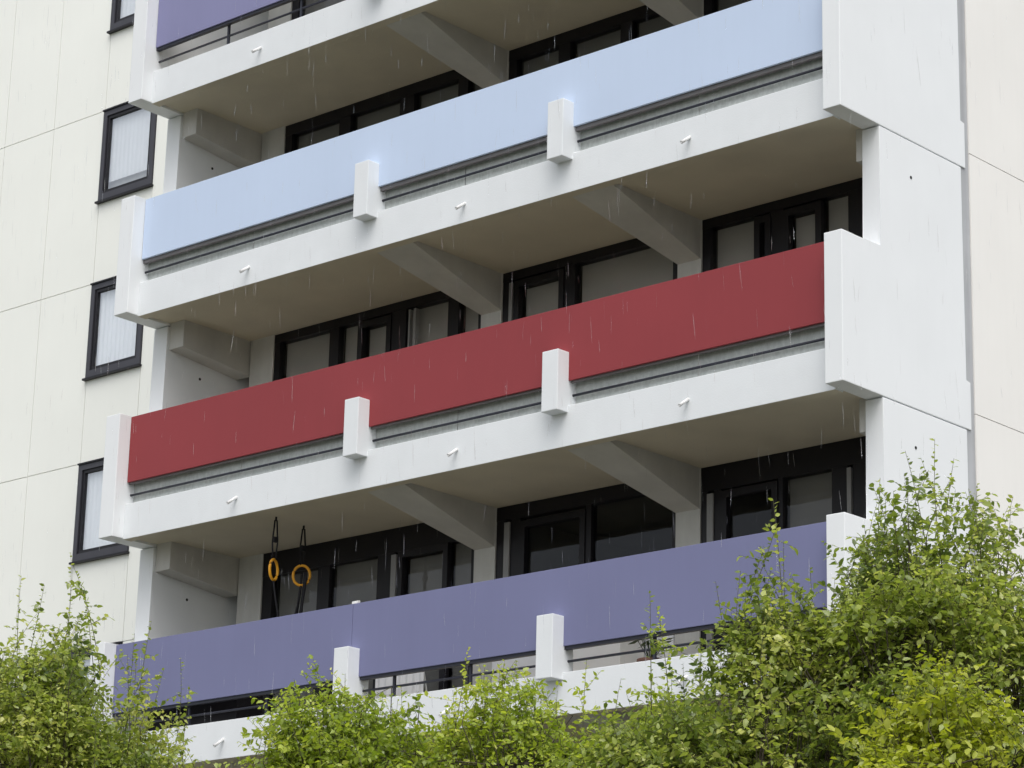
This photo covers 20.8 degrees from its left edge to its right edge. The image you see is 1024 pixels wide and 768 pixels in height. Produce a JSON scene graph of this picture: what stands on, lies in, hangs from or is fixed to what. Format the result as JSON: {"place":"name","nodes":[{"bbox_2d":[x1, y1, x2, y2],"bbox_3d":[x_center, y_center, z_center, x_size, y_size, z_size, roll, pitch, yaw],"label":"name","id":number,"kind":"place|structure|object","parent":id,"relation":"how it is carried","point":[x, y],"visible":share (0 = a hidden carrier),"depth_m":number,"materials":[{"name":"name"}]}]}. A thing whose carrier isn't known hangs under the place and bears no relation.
{"place":"outdoors","nodes":[
{"label":"outdoors","id":0,"kind":"place"},
{"bbox_2d":[147,696,262,730],"bbox_3d":[-3.587,3.934,32.401,1.590,0.680,0.440,-13,-22,40],"label":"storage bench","id":1,"kind":"object","parent":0,"point":[224,705],"visible":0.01,"depth_m":32.03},
{"bbox_2d":[573,639,643,670],"bbox_3d":[1.012,2.999,29.354,0.680,0.950,0.430,-13,-22,40],"label":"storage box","id":2,"kind":"object","parent":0,"point":[604,650],"depth_m":29.20,"materials":[{"name":"white plastic"}]},
{"bbox_2d":[628,637,674,661],"bbox_3d":[1.395,2.740,27.610,0.475,0.467,0.341,-13,-22,40],"label":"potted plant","id":3,"kind":"object","parent":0,"point":[645,644],"visible":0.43,"depth_m":27.61,"materials":[{"name":"green plant"}]},
{"label":"ground","id":4,"kind":"structure","parent":0,"visible":0},
{"bbox_2d":[0,553,226,767],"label":"tree","id":5,"kind":"object","parent":4,"relation":"on","point":[47,720],"visible":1,"depth_m":16.82,"materials":[{"name":"green plant"}]},
{"bbox_2d":[225,606,734,767],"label":"tree","id":6,"kind":"object","parent":4,"relation":"on","point":[341,740],"visible":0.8,"depth_m":15.35,"materials":[{"name":"green plant"}]},
{"bbox_2d":[0,0,1023,767],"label":"apartment building","id":7,"kind":"structure","parent":4,"relation":"on","point":[542,338],"depth_m":30.82,"materials":[{"name":"white concrete"}]},
{"bbox_2d":[67,641,122,689],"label":"window","id":8,"kind":"structure","parent":7,"relation":"in","point":[86,662],"depth_m":39.95,"materials":[{"name":"white fabric"}]},
{"bbox_2d":[69,457,129,564],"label":"window","id":9,"kind":"structure","parent":7,"relation":"in","point":[87,545],"depth_m":40.69,"materials":[{"name":"white glass"}]},
{"bbox_2d":[82,276,143,380],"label":"window","id":10,"kind":"structure","parent":7,"relation":"in","point":[114,345],"depth_m":41.39,"materials":[{"name":"white glass"}]},
{"bbox_2d":[107,0,134,33],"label":"window","id":11,"kind":"structure","parent":7,"relation":"in","point":[122,11],"depth_m":42.99,"materials":[{"name":"black metal"}]},
{"bbox_2d":[94,101,156,204],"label":"window","id":12,"kind":"structure","parent":7,"relation":"in","point":[129,131],"depth_m":42.16,"materials":[{"name":"white glass"}]},
{"bbox_2d":[268,517,278,580],"bbox_3d":[-2.731,1.899,32.053,0.056,0.759,0.231,-8,-19,28],"label":"gymnastic ring","id":13,"kind":"object","parent":7,"relation":"hanging from","point":[274,539],"visible":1,"depth_m":32.05,"materials":[{"name":"orange wood"}]},
{"bbox_2d":[292,526,310,586],"bbox_3d":[-2.441,2.005,32.437,0.229,0.729,0.070,2,-17,-3],"label":"gymnastic ring","id":14,"kind":"object","parent":7,"relation":"hanging from","point":[302,547],"visible":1,"depth_m":32.40,"materials":[{"name":"orange wood"}]},
{"bbox_2d":[273,572,306,616],"bbox_3d":[-2.603,2.513,32.096,0.127,0.787,0.534,-13,-22,40],"label":"rope","id":15,"kind":"object","parent":14,"relation":"hanging from","point":[303,576],"visible":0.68,"depth_m":32.25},
{"bbox_2d":[292,0,344,19],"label":"window","id":16,"kind":"structure","parent":7,"relation":"in","point":[295,4],"depth_m":35.95,"materials":[{"name":"black glass"}]},
{"bbox_2d":[261,523,473,714],"bbox_3d":[-1.711,3.018,32.509,3.520,2.586,0.140,-13,-22,40],"label":"window","id":17,"kind":"structure","parent":7,"relation":"in","point":[385,576],"depth_m":32.77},
{"bbox_2d":[273,291,480,380],"bbox_3d":[-1.643,0.336,33.310,3.520,2.586,0.140,-13,-22,40],"label":"window","id":18,"kind":"structure","parent":7,"relation":"in","point":[407,324],"depth_m":33.65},
{"bbox_2d":[285,70,482,181],"bbox_3d":[-1.570,-2.344,34.117,3.520,2.586,0.125,-13,-22,40],"label":"window","id":19,"kind":"structure","parent":7,"relation":"in","point":[408,96],"depth_m":34.54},
{"bbox_2d":[494,483,675,661],"bbox_3d":[0.796,2.428,30.321,2.600,2.586,0.120,-13,-22,40],"label":"window","id":20,"kind":"structure","parent":7,"relation":"in","point":[513,526],"depth_m":30.95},
{"bbox_2d":[502,238,677,322],"bbox_3d":[0.871,-0.251,31.129,2.600,2.586,0.140,-13,-22,40],"label":"window","id":21,"kind":"structure","parent":7,"relation":"in","point":[647,267],"depth_m":31.50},
{"bbox_2d":[509,5,674,79],"bbox_3d":[0.944,-2.932,31.935,2.600,2.586,0.125,-13,-22,40],"label":"window","id":22,"kind":"structure","parent":7,"relation":"in","point":[627,21],"depth_m":32.36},
{"bbox_2d":[704,0,751,15],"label":"window","id":23,"kind":"structure","parent":7,"relation":"in","point":[710,6],"depth_m":31.09,"materials":[{"name":"black glass"}]},
{"bbox_2d":[702,178,862,271],"bbox_3d":[2.900,-0.725,29.372,2.190,2.586,0.135,-13,-22,40],"label":"window","id":24,"kind":"structure","parent":7,"relation":"in","point":[744,242],"depth_m":29.64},
{"bbox_2d":[701,436,865,652],"bbox_3d":[2.830,1.957,28.569,2.190,2.586,0.140,-13,-22,40],"label":"window","id":25,"kind":"structure","parent":7,"relation":"in","point":[842,489],"depth_m":28.78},
{"bbox_3d":[-1.166,3.590,31.372,0.680,0.872,0.240,-13,-22,40],"label":"drying rack","id":26,"kind":"object","parent":7,"relation":"on","visible":0},
{"bbox_2d":[375,672,423,698],"bbox_3d":[-1.273,3.529,31.296,0.760,0.835,0.036,-13,-22,40],"label":"sheet","id":27,"kind":"object","parent":26,"relation":"hanging from","point":[402,679],"depth_m":31.31,"materials":[{"name":"white fabric"}]},
{"bbox_2d":[551,438,1023,767],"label":"tree","id":28,"kind":"object","parent":4,"relation":"on","point":[879,626],"visible":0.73,"depth_m":13.47,"materials":[{"name":"green plant"}]},
{"bbox_2d":[818,642,1023,767],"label":"tree","id":29,"kind":"object","parent":4,"relation":"on","point":[941,727],"visible":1,"depth_m":12.19,"materials":[{"name":"green plant"}]}
]}

